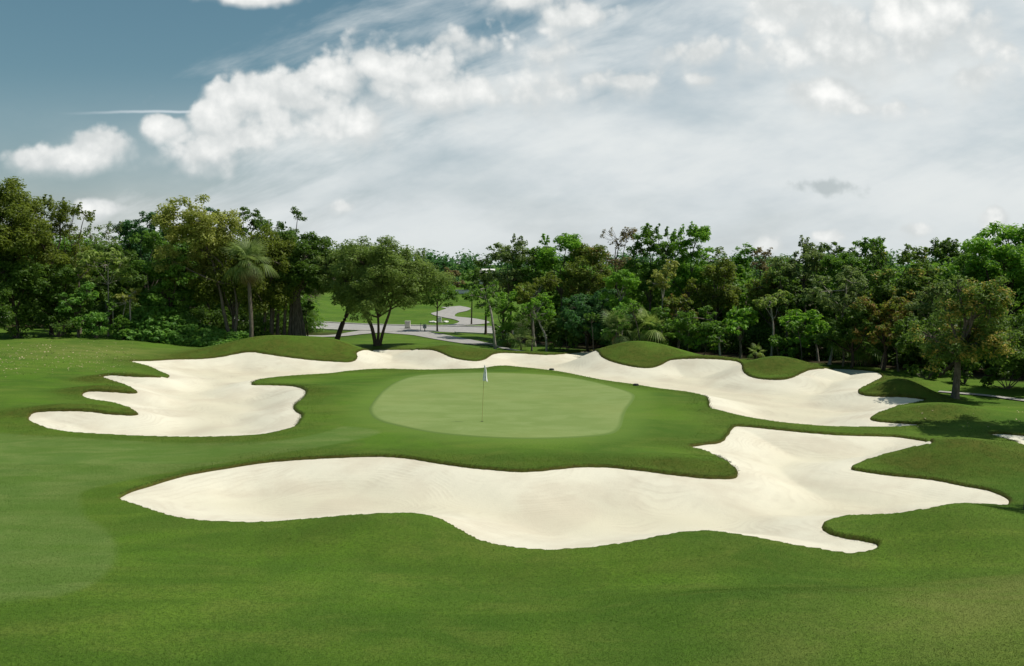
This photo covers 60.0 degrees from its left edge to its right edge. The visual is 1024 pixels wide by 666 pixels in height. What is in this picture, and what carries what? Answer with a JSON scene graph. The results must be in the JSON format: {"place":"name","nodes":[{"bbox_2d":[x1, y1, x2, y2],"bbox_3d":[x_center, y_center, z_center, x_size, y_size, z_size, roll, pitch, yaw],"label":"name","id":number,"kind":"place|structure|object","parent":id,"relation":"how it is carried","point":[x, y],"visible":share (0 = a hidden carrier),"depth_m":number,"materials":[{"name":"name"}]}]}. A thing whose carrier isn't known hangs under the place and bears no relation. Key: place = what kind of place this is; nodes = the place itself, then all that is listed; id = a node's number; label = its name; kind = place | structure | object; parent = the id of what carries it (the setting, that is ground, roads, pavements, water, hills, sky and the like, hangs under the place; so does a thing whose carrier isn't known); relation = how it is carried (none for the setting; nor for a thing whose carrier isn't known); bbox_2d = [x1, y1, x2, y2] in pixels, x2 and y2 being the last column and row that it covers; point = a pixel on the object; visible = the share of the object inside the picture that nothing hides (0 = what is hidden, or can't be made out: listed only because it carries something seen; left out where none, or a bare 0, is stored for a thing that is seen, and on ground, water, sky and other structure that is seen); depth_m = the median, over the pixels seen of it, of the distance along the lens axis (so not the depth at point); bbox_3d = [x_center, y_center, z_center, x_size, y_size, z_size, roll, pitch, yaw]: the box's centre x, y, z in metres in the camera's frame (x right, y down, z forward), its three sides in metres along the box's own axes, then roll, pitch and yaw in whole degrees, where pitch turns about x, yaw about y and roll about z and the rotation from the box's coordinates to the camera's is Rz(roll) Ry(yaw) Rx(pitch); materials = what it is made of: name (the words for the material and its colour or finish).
{"place":"outdoors","nodes":[
{"label":"outdoors","id":0,"kind":"place"},
{"bbox_2d":[5,314,513,333],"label":"road","id":1,"kind":"structure","parent":0,"point":[428,328],"depth_m":92.68,"materials":[{"name":"grey asphalt"}]},
{"bbox_2d":[306,328,419,336],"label":"cart path","id":2,"kind":"structure","parent":0,"point":[364,332],"depth_m":84.91,"materials":[{"name":"concrete"}]},
{"bbox_2d":[350,327,491,343],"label":"cart path","id":3,"kind":"structure","parent":0,"point":[433,335],"depth_m":81.28,"materials":[{"name":"concrete"}]},
{"bbox_2d":[0,263,1023,665],"bbox_3d":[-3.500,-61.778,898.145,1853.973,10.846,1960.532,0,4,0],"label":"ground","id":4,"kind":"structure","parent":0,"point":[344,421],"depth_m":19.10,"materials":[{"name":"green plant"}]},
{"bbox_2d":[0,301,38,338],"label":"shrub","id":5,"kind":"object","parent":4,"relation":"on","point":[12,331],"visible":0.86,"depth_m":64.30,"materials":[{"name":"green plant"}]},
{"bbox_2d":[0,176,56,281],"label":"tree","id":6,"kind":"object","parent":4,"relation":"on","point":[11,244],"visible":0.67,"depth_m":64.44,"materials":[{"name":"green plant"}]},
{"bbox_2d":[0,254,59,337],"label":"tree","id":7,"kind":"object","parent":4,"relation":"on","point":[13,272],"visible":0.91,"depth_m":64.10,"materials":[{"name":"green plant"}]},
{"bbox_2d":[2,194,92,334],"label":"tree","id":8,"kind":"object","parent":4,"relation":"on","point":[31,211],"visible":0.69,"depth_m":65.83,"materials":[{"name":"green plant"}]},
{"bbox_2d":[17,303,82,336],"bbox_3d":[-33.294,-0.865,65.071,4.568,2.769,3.812,1,4,19],"label":"shrub","id":9,"kind":"object","parent":4,"relation":"on","point":[53,318],"visible":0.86,"depth_m":64.73,"materials":[{"name":"green plant"}]},
{"bbox_2d":[19,262,95,334],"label":"tree","id":10,"kind":"object","parent":4,"relation":"on","point":[48,283],"visible":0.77,"depth_m":65.13,"materials":[{"name":"green plant"}]},
{"bbox_2d":[54,281,99,336],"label":"tree","id":11,"kind":"object","parent":4,"relation":"on","point":[64,302],"visible":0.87,"depth_m":65.21,"materials":[{"name":"green plant"}]},
{"bbox_2d":[49,204,106,333],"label":"tree","id":12,"kind":"object","parent":4,"relation":"on","point":[90,216],"visible":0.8,"depth_m":68.35,"materials":[{"name":"green plant"}]},
{"bbox_2d":[80,311,111,337],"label":"shrub","id":13,"kind":"object","parent":4,"relation":"on","point":[101,317],"visible":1,"depth_m":65.12,"materials":[{"name":"green plant"}]},
{"bbox_2d":[73,247,134,335],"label":"tree","id":14,"kind":"object","parent":4,"relation":"on","point":[91,256],"visible":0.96,"depth_m":66.78,"materials":[{"name":"green plant"}]},
{"bbox_2d":[80,221,127,326],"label":"tree","id":15,"kind":"object","parent":4,"relation":"on","point":[98,228],"visible":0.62,"depth_m":75.30,"materials":[{"name":"green plant"}]},
{"bbox_2d":[74,242,146,329],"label":"tree","id":16,"kind":"object","parent":4,"relation":"on","point":[116,286],"visible":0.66,"depth_m":72.28,"materials":[{"name":"green plant"}]},
{"bbox_2d":[105,293,128,333],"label":"tree","id":17,"kind":"object","parent":4,"relation":"on","point":[112,302],"visible":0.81,"depth_m":66.20,"materials":[{"name":"green plant"}]},
{"bbox_2d":[108,315,130,338],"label":"shrub","id":18,"kind":"object","parent":4,"relation":"on","point":[122,320],"visible":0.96,"depth_m":65.33,"materials":[{"name":"green plant"}]},
{"bbox_2d":[112,287,141,320],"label":"tree","id":19,"kind":"object","parent":4,"relation":"on","point":[137,291],"visible":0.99,"depth_m":66.42,"materials":[{"name":"green plant"}]},
{"bbox_2d":[0,298,288,335],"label":"undergrowth","id":20,"kind":"object","parent":4,"relation":"on","point":[201,314],"visible":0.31,"depth_m":74.56,"materials":[{"name":"green plant"}]},
{"bbox_2d":[111,211,177,288],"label":"tree","id":21,"kind":"object","parent":4,"relation":"on","point":[127,230],"visible":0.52,"depth_m":80.63,"materials":[{"name":"green plant"}]},
{"bbox_2d":[121,230,175,291],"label":"tree","id":22,"kind":"object","parent":4,"relation":"on","point":[138,264],"visible":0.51,"depth_m":76.07,"materials":[{"name":"green plant"}]},
{"bbox_2d":[0,230,327,332],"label":"woodland","id":23,"kind":"object","parent":4,"relation":"on","point":[180,288],"visible":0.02,"depth_m":83.06,"materials":[{"name":"green plant"}]},
{"bbox_2d":[137,254,198,309],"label":"tree","id":24,"kind":"object","parent":4,"relation":"on","point":[176,274],"visible":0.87,"depth_m":67.23,"materials":[{"name":"green plant"}]},
{"bbox_2d":[113,296,254,346],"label":"vine thicket","id":25,"kind":"object","parent":4,"relation":"on","point":[159,322],"visible":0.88,"depth_m":66.73,"materials":[{"name":"green plant"}]},
{"bbox_2d":[150,194,245,331],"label":"tree","id":26,"kind":"object","parent":4,"relation":"on","point":[200,230],"visible":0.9,"depth_m":67.86,"materials":[{"name":"green plant"}]},
{"bbox_2d":[191,226,276,328],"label":"tree","id":27,"kind":"object","parent":4,"relation":"on","point":[206,290],"visible":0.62,"depth_m":69.05,"materials":[{"name":"green plant"}]},
{"bbox_2d":[221,233,279,337],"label":"fan palm","id":28,"kind":"object","parent":4,"relation":"on","point":[248,273],"visible":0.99,"depth_m":66.72,"materials":[{"name":"green plant"}]},
{"bbox_2d":[231,206,273,236],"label":"tree","id":29,"kind":"object","parent":4,"relation":"on","point":[255,223],"visible":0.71,"depth_m":79.15,"materials":[{"name":"green plant"}]},
{"bbox_2d":[239,223,305,334],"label":"tree","id":30,"kind":"object","parent":4,"relation":"on","point":[274,298],"visible":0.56,"depth_m":70.15,"materials":[{"name":"green plant"}]},
{"bbox_2d":[260,206,313,310],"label":"tree","id":31,"kind":"object","parent":4,"relation":"on","point":[280,226],"visible":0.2,"depth_m":76.58,"materials":[{"name":"green plant"}]},
{"bbox_2d":[265,229,332,335],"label":"tree","id":32,"kind":"object","parent":4,"relation":"on","point":[305,268],"visible":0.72,"depth_m":71.21,"materials":[{"name":"green plant"}]},
{"bbox_2d":[311,241,359,339],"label":"tree","id":33,"kind":"object","parent":4,"relation":"on","point":[332,260],"visible":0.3,"depth_m":71.15,"materials":[{"name":"green plant"}]},
{"bbox_2d":[317,235,456,345],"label":"tree","id":34,"kind":"object","parent":4,"relation":"on","point":[399,275],"visible":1,"depth_m":66.41,"materials":[{"name":"green plant"}]},
{"bbox_2d":[422,283,458,330],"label":"tree","id":35,"kind":"object","parent":4,"relation":"on","point":[451,293],"visible":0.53,"depth_m":86.81,"materials":[{"name":"green plant"}]},
{"bbox_2d":[424,255,459,283],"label":"tree","id":36,"kind":"object","parent":4,"relation":"on","point":[443,264],"visible":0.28,"depth_m":168.90,"materials":[{"name":"green plant"}]},
{"bbox_2d":[431,306,488,325],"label":"footpath","id":37,"kind":"structure","parent":4,"relation":"on","point":[450,311],"depth_m":112.40,"materials":[{"name":"concrete"}]},
{"bbox_2d":[459,269,486,292],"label":"tree","id":38,"kind":"object","parent":4,"relation":"on","point":[465,286],"visible":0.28,"depth_m":149.72,"materials":[{"name":"green plant"}]},
{"bbox_2d":[29,350,922,436],"bbox_3d":[-1.208,2.362,50.497,46.495,1.227,39.239,0,4,0],"label":"sand bunker","id":39,"kind":"object","parent":4,"relation":"on","point":[219,396],"visible":0.68,"depth_m":46.11},
{"bbox_2d":[463,279,500,348],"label":"tree","id":40,"kind":"object","parent":4,"relation":"on","point":[486,296],"visible":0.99,"depth_m":67.92,"materials":[{"name":"green plant"}]},
{"bbox_2d":[467,245,499,334],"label":"tree","id":41,"kind":"object","parent":4,"relation":"on","point":[478,272],"visible":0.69,"depth_m":83.61,"materials":[{"name":"green plant"}]},
{"bbox_2d":[483,289,519,340],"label":"tree","id":42,"kind":"object","parent":4,"relation":"on","point":[504,306],"visible":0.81,"depth_m":71.14,"materials":[{"name":"green plant"}]},
{"bbox_2d":[369,373,634,438],"bbox_3d":[-0.251,2.934,39.842,11.728,0.272,20.548,0,4,0],"label":"putting green","id":43,"kind":"object","parent":4,"relation":"on","point":[526,406],"visible":1,"depth_m":37.16,"materials":[{"name":"green plant"}]},
{"bbox_2d":[489,320,524,347],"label":"shrub","id":44,"kind":"object","parent":4,"relation":"on","point":[507,326],"visible":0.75,"depth_m":70.48,"materials":[{"name":"green plant"}]},
{"bbox_2d":[483,233,534,337],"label":"tree","id":45,"kind":"object","parent":4,"relation":"on","point":[508,255],"visible":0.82,"depth_m":78.27,"materials":[{"name":"green plant"}]},
{"bbox_2d":[0,336,1023,481],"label":"rough grass","id":46,"kind":"structure","parent":4,"relation":"on","point":[566,375],"depth_m":34.97,"materials":[{"name":"green plant"}]},
{"bbox_2d":[29,243,996,279],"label":"woodland","id":47,"kind":"object","parent":4,"relation":"on","point":[466,263],"visible":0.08,"depth_m":208.86,"materials":[{"name":"green plant"}]},
{"bbox_2d":[505,326,535,350],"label":"fan palm","id":48,"kind":"object","parent":4,"relation":"on","point":[521,332],"visible":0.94,"depth_m":67.74,"materials":[{"name":"green plant"}]},
{"bbox_2d":[513,302,536,350],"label":"tree","id":49,"kind":"object","parent":4,"relation":"on","point":[517,316],"visible":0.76,"depth_m":67.50,"materials":[{"name":"green plant"}]},
{"bbox_2d":[29,348,1022,541],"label":"grass fringe","id":50,"kind":"object","parent":4,"relation":"on","point":[706,398],"depth_m":32.49,"materials":[{"name":"green plant"}]},
{"bbox_2d":[510,245,550,340],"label":"tree","id":51,"kind":"object","parent":4,"relation":"on","point":[536,272],"visible":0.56,"depth_m":77.59,"materials":[{"name":"green plant"}]},
{"bbox_2d":[508,270,561,346],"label":"tree","id":52,"kind":"object","parent":4,"relation":"on","point":[549,283],"visible":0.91,"depth_m":70.65,"materials":[{"name":"green plant"}]},
{"bbox_2d":[520,292,555,351],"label":"tree","id":53,"kind":"object","parent":4,"relation":"on","point":[538,300],"visible":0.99,"depth_m":66.72,"materials":[{"name":"green plant"}]},
{"bbox_2d":[534,233,588,342],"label":"tree","id":54,"kind":"object","parent":4,"relation":"on","point":[569,242],"visible":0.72,"depth_m":75.08,"materials":[{"name":"green plant"}]},
{"bbox_2d":[547,324,580,350],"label":"shrub","id":55,"kind":"object","parent":4,"relation":"on","point":[569,338],"visible":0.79,"depth_m":67.14,"materials":[{"name":"green plant"}]},
{"bbox_2d":[120,427,1008,552],"bbox_3d":[3.278,4.277,24.446,27.253,0.973,14.048,-2,4,-20],"label":"sand bunker","id":56,"kind":"object","parent":4,"relation":"on","point":[795,488],"visible":0.84,"depth_m":24.52},
{"bbox_2d":[557,243,613,345],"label":"tree","id":57,"kind":"object","parent":4,"relation":"on","point":[574,280],"visible":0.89,"depth_m":72.33,"materials":[{"name":"green plant"}]},
{"bbox_2d":[555,288,632,351],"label":"tree","id":58,"kind":"object","parent":4,"relation":"on","point":[573,317],"visible":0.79,"depth_m":66.98,"materials":[{"name":"green plant"}]},
{"bbox_2d":[601,302,630,341],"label":"tree","id":59,"kind":"object","parent":4,"relation":"on","point":[606,330],"visible":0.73,"depth_m":62.79,"materials":[{"name":"green plant"}]},
{"bbox_2d":[596,226,636,298],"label":"tree","id":60,"kind":"object","parent":4,"relation":"on","point":[615,259],"visible":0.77,"depth_m":76.56,"materials":[{"name":"green plant"}]},
{"bbox_2d":[599,308,637,345],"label":"fan palm","id":61,"kind":"object","parent":4,"relation":"on","point":[616,338],"visible":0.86,"depth_m":62.37,"materials":[{"name":"green plant"}]},
{"bbox_2d":[598,269,640,342],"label":"tree","id":62,"kind":"object","parent":4,"relation":"on","point":[621,278],"visible":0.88,"depth_m":65.20,"materials":[{"name":"green plant"}]},
{"bbox_2d":[629,307,667,344],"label":"fan palm","id":63,"kind":"object","parent":4,"relation":"on","point":[652,319],"visible":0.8,"depth_m":61.78,"materials":[{"name":"green plant"}]},
{"bbox_2d":[620,223,684,325],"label":"tree","id":64,"kind":"object","parent":4,"relation":"on","point":[659,249],"visible":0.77,"depth_m":70.92,"materials":[{"name":"green plant"}]},
{"bbox_2d":[637,306,675,344],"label":"tree","id":65,"kind":"object","parent":4,"relation":"on","point":[659,327],"visible":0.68,"depth_m":62.20,"materials":[{"name":"green plant"}]},
{"bbox_2d":[646,259,679,339],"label":"tree","id":66,"kind":"object","parent":4,"relation":"on","point":[660,281],"visible":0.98,"depth_m":64.26,"materials":[{"name":"green plant"}]},
{"bbox_2d":[663,294,698,348],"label":"tree","id":67,"kind":"object","parent":4,"relation":"on","point":[675,304],"visible":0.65,"depth_m":63.66,"materials":[{"name":"green plant"}]},
{"bbox_2d":[664,221,715,311],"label":"tree","id":68,"kind":"object","parent":4,"relation":"on","point":[685,272],"visible":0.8,"depth_m":69.34,"materials":[{"name":"green plant"}]},
{"bbox_2d":[669,305,725,355],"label":"tree","id":69,"kind":"object","parent":4,"relation":"on","point":[689,325],"visible":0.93,"depth_m":60.06,"materials":[{"name":"green plant"}]},
{"bbox_2d":[687,333,717,354],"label":"tree","id":70,"kind":"object","parent":4,"relation":"on","point":[698,343],"visible":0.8,"depth_m":59.91,"materials":[{"name":"green plant"}]},
{"bbox_2d":[682,255,741,351],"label":"tree","id":71,"kind":"object","parent":4,"relation":"on","point":[723,294],"visible":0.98,"depth_m":65.39,"materials":[{"name":"green plant"}]},
{"bbox_2d":[722,306,758,358],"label":"tree","id":72,"kind":"object","parent":4,"relation":"on","point":[740,319],"visible":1,"depth_m":59.80,"materials":[{"name":"green plant"}]},
{"bbox_2d":[732,242,756,305],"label":"tree","id":73,"kind":"object","parent":4,"relation":"on","point":[738,259],"visible":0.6,"depth_m":71.59,"materials":[{"name":"green plant"}]},
{"bbox_2d":[749,247,773,280],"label":"tree","id":74,"kind":"object","parent":4,"relation":"on","point":[763,266],"visible":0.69,"depth_m":71.62,"materials":[{"name":"green plant"}]},
{"bbox_2d":[744,270,788,335],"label":"tree","id":75,"kind":"object","parent":4,"relation":"on","point":[764,289],"visible":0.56,"depth_m":63.61,"materials":[{"name":"green plant"}]},
{"bbox_2d":[517,315,1023,372],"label":"undergrowth","id":76,"kind":"object","parent":4,"relation":"on","point":[756,335],"visible":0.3,"depth_m":63.06,"materials":[{"name":"green plant"}]},
{"bbox_2d":[751,289,789,355],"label":"tree","id":77,"kind":"object","parent":4,"relation":"on","point":[772,300],"visible":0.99,"depth_m":59.59,"materials":[{"name":"green plant"}]},
{"bbox_2d":[525,252,1023,361],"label":"woodland","id":78,"kind":"object","parent":4,"relation":"on","point":[639,297],"visible":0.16,"depth_m":68.96,"materials":[{"name":"green plant"}]},
{"bbox_2d":[768,335,797,357],"bbox_3d":[17.604,1.082,57.767,1.859,1.874,2.178,0,4,0],"label":"shrub","id":79,"kind":"object","parent":4,"relation":"on","point":[778,342],"visible":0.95,"depth_m":57.54,"materials":[{"name":"green plant"}]},
{"bbox_2d":[768,275,813,356],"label":"tree","id":80,"kind":"object","parent":4,"relation":"on","point":[793,302],"visible":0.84,"depth_m":61.60,"materials":[{"name":"green plant"}]},
{"bbox_2d":[785,321,805,359],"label":"sapling","id":81,"kind":"object","parent":4,"relation":"on","point":[800,326],"visible":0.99,"depth_m":57.37,"materials":[{"name":"green plant"}]},
{"bbox_2d":[766,235,828,348],"bbox_3d":[20.522,-2.685,64.055,4.817,8.793,3.522,0,4,0],"label":"tree","id":82,"kind":"object","parent":4,"relation":"on","point":[809,253],"visible":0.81,"depth_m":63.33,"materials":[{"name":"green plant"}]},
{"bbox_2d":[777,309,830,360],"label":"tree","id":83,"kind":"object","parent":4,"relation":"on","point":[813,328],"visible":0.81,"depth_m":58.34,"materials":[{"name":"green plant"}]},
{"bbox_2d":[800,265,868,364],"bbox_3d":[20.206,-1.064,56.154,4.124,6.523,3.632,1,4,12],"label":"tree","id":84,"kind":"object","parent":4,"relation":"on","point":[825,300],"visible":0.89,"depth_m":55.51,"materials":[{"name":"green plant"}]},
{"bbox_2d":[816,241,855,318],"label":"tree","id":85,"kind":"object","parent":4,"relation":"on","point":[826,247],"visible":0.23,"depth_m":65.86,"materials":[{"name":"green plant"}]},
{"bbox_2d":[816,315,858,365],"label":"tree","id":86,"kind":"object","parent":4,"relation":"on","point":[843,345],"visible":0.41,"depth_m":54.88,"materials":[{"name":"green plant"}]},
{"bbox_2d":[813,305,881,367],"bbox_3d":[20.638,0.309,54.247,4.143,4.075,3.006,2,5,32],"label":"tree","id":87,"kind":"object","parent":4,"relation":"on","point":[842,337],"visible":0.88,"depth_m":54.03,"materials":[{"name":"green plant"}]},
{"bbox_2d":[819,236,891,329],"bbox_3d":[23.534,-2.379,60.970,4.658,8.485,4.945,1,4,20],"label":"tree","id":88,"kind":"object","parent":4,"relation":"on","point":[831,262],"visible":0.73,"depth_m":60.27,"materials":[{"name":"green plant"}]},
{"bbox_2d":[839,330,883,366],"bbox_3d":[22.014,0.608,55.409,3.423,3.502,3.665,0,4,0],"label":"shrub","id":89,"kind":"object","parent":4,"relation":"on","point":[865,355],"visible":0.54,"depth_m":55.24,"materials":[{"name":"green plant"}]},
{"bbox_2d":[850,296,920,370],"bbox_3d":[22.096,0.053,52.934,3.932,4.712,3.798,-3,5,-33],"label":"tree","id":90,"kind":"object","parent":4,"relation":"on","point":[893,307],"visible":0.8,"depth_m":52.61,"materials":[{"name":"green plant"}]},
{"bbox_2d":[862,243,945,364],"bbox_3d":[24.900,-1.763,56.356,5.023,7.934,4.611,0,4,0],"label":"tree","id":91,"kind":"object","parent":4,"relation":"on","point":[879,292],"visible":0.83,"depth_m":55.76,"materials":[{"name":"green plant"}]},
{"bbox_2d":[891,314,954,377],"bbox_3d":[22.905,0.819,49.239,3.767,3.966,2.783,0,4,0],"label":"tree","id":92,"kind":"object","parent":4,"relation":"on","point":[902,326],"visible":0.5,"depth_m":49.21,"materials":[{"name":"green plant"}]},
{"bbox_2d":[903,361,946,378],"bbox_3d":[22.547,2.008,48.413,2.282,1.206,1.651,1,4,19],"label":"shrub","id":93,"kind":"object","parent":4,"relation":"on","point":[914,369],"visible":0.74,"depth_m":48.32,"materials":[{"name":"green plant"}]},
{"bbox_2d":[903,279,964,333],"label":"tree","id":94,"kind":"object","parent":4,"relation":"on","point":[938,290],"visible":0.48,"depth_m":50.77,"materials":[{"name":"green plant"}]},
{"bbox_2d":[920,237,961,325],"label":"tree","id":95,"kind":"object","parent":4,"relation":"on","point":[942,250],"visible":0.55,"depth_m":61.23,"materials":[{"name":"green plant"}]},
{"bbox_2d":[901,273,1023,398],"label":"tree","id":96,"kind":"object","parent":4,"relation":"on","point":[984,334],"visible":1,"depth_m":40.92,"materials":[{"name":"green plant"}]},
{"bbox_2d":[945,361,982,383],"bbox_3d":[23.833,1.971,46.759,1.601,1.606,1.877,0,4,0],"label":"shrub","id":97,"kind":"object","parent":4,"relation":"on","point":[970,367],"visible":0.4,"depth_m":46.73,"materials":[{"name":"green plant"}]},
{"bbox_2d":[940,253,991,368],"bbox_3d":[27.564,-1.238,53.941,3.179,7.217,3.123,2,4,21],"label":"tree","id":98,"kind":"object","parent":4,"relation":"on","point":[960,263],"visible":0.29,"depth_m":53.87,"materials":[{"name":"green plant"}]},
{"bbox_2d":[947,221,1023,373],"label":"tree","id":99,"kind":"object","parent":4,"relation":"on","point":[1008,256],"visible":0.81,"depth_m":51.66,"materials":[{"name":"green plant"}]},
{"bbox_2d":[979,364,1023,388],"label":"shrub","id":100,"kind":"object","parent":4,"relation":"on","point":[1019,373],"visible":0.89,"depth_m":45.17,"materials":[{"name":"green plant"}]},
{"bbox_2d":[984,313,1023,371],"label":"tree","id":101,"kind":"object","parent":4,"relation":"on","point":[1011,361],"visible":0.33,"depth_m":42.99,"materials":[{"name":"green plant"}]},
{"bbox_2d":[0,0,1023,264],"label":"sky","id":102,"kind":"structure","parent":0,"point":[448,126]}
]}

